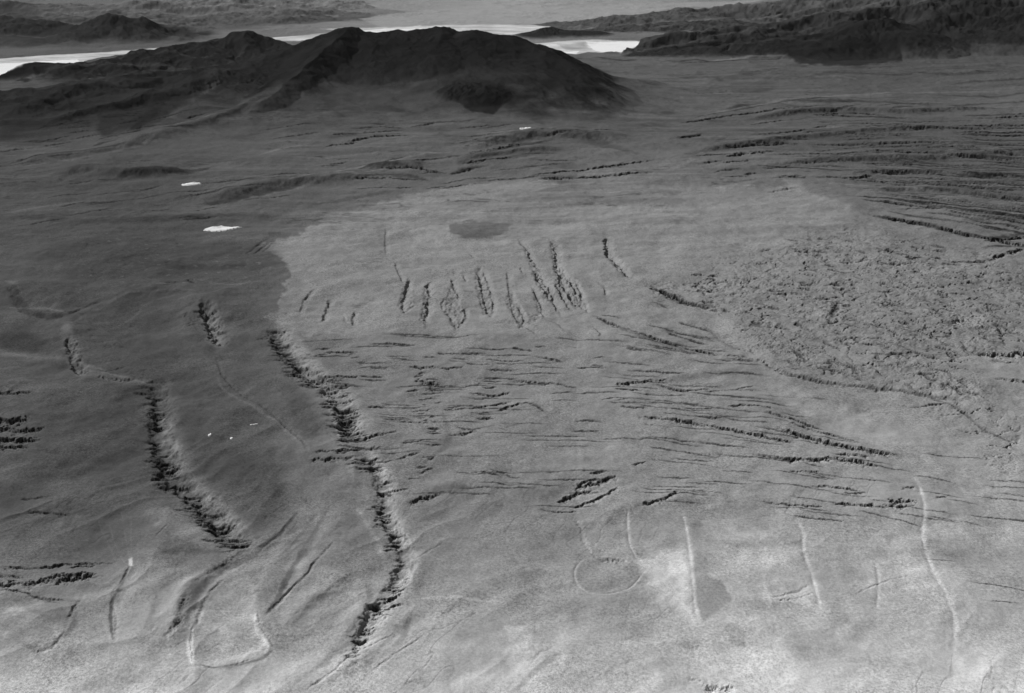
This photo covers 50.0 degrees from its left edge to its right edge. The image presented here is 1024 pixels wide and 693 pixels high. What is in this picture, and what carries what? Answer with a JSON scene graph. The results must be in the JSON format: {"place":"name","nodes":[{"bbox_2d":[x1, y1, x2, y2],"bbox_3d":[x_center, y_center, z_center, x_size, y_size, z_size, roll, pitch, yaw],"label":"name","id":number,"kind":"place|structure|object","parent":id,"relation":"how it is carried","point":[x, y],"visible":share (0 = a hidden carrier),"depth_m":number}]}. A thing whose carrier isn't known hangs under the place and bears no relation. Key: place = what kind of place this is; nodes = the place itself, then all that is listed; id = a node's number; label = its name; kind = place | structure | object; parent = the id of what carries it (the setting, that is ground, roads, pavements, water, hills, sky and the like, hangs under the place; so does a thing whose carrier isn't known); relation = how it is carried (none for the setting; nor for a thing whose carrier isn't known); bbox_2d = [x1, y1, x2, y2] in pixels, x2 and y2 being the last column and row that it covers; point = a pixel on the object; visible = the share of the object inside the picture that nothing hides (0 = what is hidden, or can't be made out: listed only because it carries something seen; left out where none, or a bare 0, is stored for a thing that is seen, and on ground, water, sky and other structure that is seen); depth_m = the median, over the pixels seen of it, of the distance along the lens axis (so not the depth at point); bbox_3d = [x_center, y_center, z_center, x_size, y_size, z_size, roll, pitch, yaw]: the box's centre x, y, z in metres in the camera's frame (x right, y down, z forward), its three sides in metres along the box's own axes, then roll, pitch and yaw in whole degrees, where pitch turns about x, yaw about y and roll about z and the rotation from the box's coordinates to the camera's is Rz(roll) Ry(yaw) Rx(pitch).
{"place":"outdoors","nodes":[
{"label":"outdoors","id":0,"kind":"place"},
{"bbox_2d":[0,62,106,80],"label":"hill","id":1,"kind":"structure","parent":0,"point":[89,69],"depth_m":204.79},
{"bbox_2d":[0,14,219,47],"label":"hill","id":2,"kind":"structure","parent":0,"point":[125,20],"depth_m":261.35},
{"bbox_2d":[34,36,292,81],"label":"hill","id":3,"kind":"structure","parent":0,"point":[141,61],"depth_m":213.82},
{"bbox_2d":[0,45,332,125],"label":"hill","id":4,"kind":"structure","parent":0,"point":[25,105],"depth_m":172.42},
{"bbox_2d":[0,0,481,34],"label":"mountains","id":5,"kind":"structure","parent":0,"point":[294,13],"depth_m":307.90},
{"bbox_2d":[0,24,550,74],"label":"salt lake","id":6,"kind":"structure","parent":0,"point":[7,64],"depth_m":262.18},
{"bbox_2d":[81,26,646,127],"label":"hill","id":7,"kind":"structure","parent":0,"point":[465,98],"depth_m":168.13},
{"bbox_2d":[0,0,1009,48],"bbox_3d":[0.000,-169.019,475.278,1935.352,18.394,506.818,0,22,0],"label":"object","id":8,"kind":"structure","parent":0,"point":[111,31],"depth_m":293.84},
{"bbox_2d":[0,17,1023,692],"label":"ground","id":9,"kind":"structure","parent":0,"point":[512,353],"depth_m":72.65},
{"bbox_2d":[182,182,200,185],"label":"snow patch","id":10,"kind":"object","parent":9,"relation":"on","point":[192,183],"visible":1,"depth_m":125.56},
{"bbox_2d":[147,382,246,547],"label":"ravine","id":11,"kind":"structure","parent":9,"relation":"on","point":[188,492],"depth_m":61.63},
{"bbox_2d":[203,225,239,231],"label":"snow patch","id":12,"kind":"object","parent":9,"relation":"on","point":[221,228],"visible":1,"depth_m":109.62},
{"bbox_2d":[268,329,415,653],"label":"ravine","id":13,"kind":"structure","parent":9,"relation":"on","point":[348,428],"depth_m":61.28},
{"bbox_2d":[574,556,645,594],"bbox_3d":[4.363,11.087,52.484,3.326,0.189,3.097,10,24,23],"label":"stream bed","id":14,"kind":"object","parent":9,"relation":"on","point":[585,590],"visible":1,"depth_m":52.12},
{"bbox_2d":[626,509,645,563],"bbox_3d":[6.105,9.633,55.908,0.614,0.180,5.113,-1,22,-4],"label":"stream bed","id":15,"kind":"object","parent":9,"relation":"on","point":[632,549],"visible":1,"depth_m":55.96},
{"bbox_2d":[681,512,702,624],"bbox_3d":[8.727,10.621,53.598,0.350,0.170,9.885,2,22,4],"label":"stream bed","id":16,"kind":"object","parent":9,"relation":"on","point":[693,587],"visible":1,"depth_m":53.05},
{"bbox_2d":[795,519,823,611],"bbox_3d":[14.483,10.572,53.667,0.425,0.279,8.274,2,22,6],"label":"stream bed","id":17,"kind":"object","parent":9,"relation":"on","point":[814,582],"visible":1,"depth_m":53.31},
{"bbox_2d":[874,562,880,608],"bbox_3d":[17.320,11.319,52.004,0.320,0.110,3.999,6,23,15],"label":"stream bed","id":18,"kind":"object","parent":9,"relation":"on","point":[878,588],"visible":1,"depth_m":52.03},
{"bbox_2d":[912,475,957,656],"bbox_3d":[20.872,10.227,54.593,0.842,0.170,16.674,5,22,11],"label":"stream bed","id":19,"kind":"object","parent":9,"relation":"on","point":[954,640],"visible":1,"depth_m":52.79},
{"bbox_2d":[534,39,639,53],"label":"lagoon","id":20,"kind":"structure","parent":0,"point":[579,46],"depth_m":249.29},
{"bbox_2d":[525,0,1023,55],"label":"hills","id":21,"kind":"structure","parent":0,"point":[709,33],"depth_m":251.21},
{"bbox_2d":[658,227,1023,469],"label":"lava field","id":22,"kind":"structure","parent":0,"point":[884,309],"depth_m":87.10},
{"bbox_2d":[775,43,939,60],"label":"hills","id":23,"kind":"structure","parent":0,"point":[812,56],"depth_m":227.82}
]}

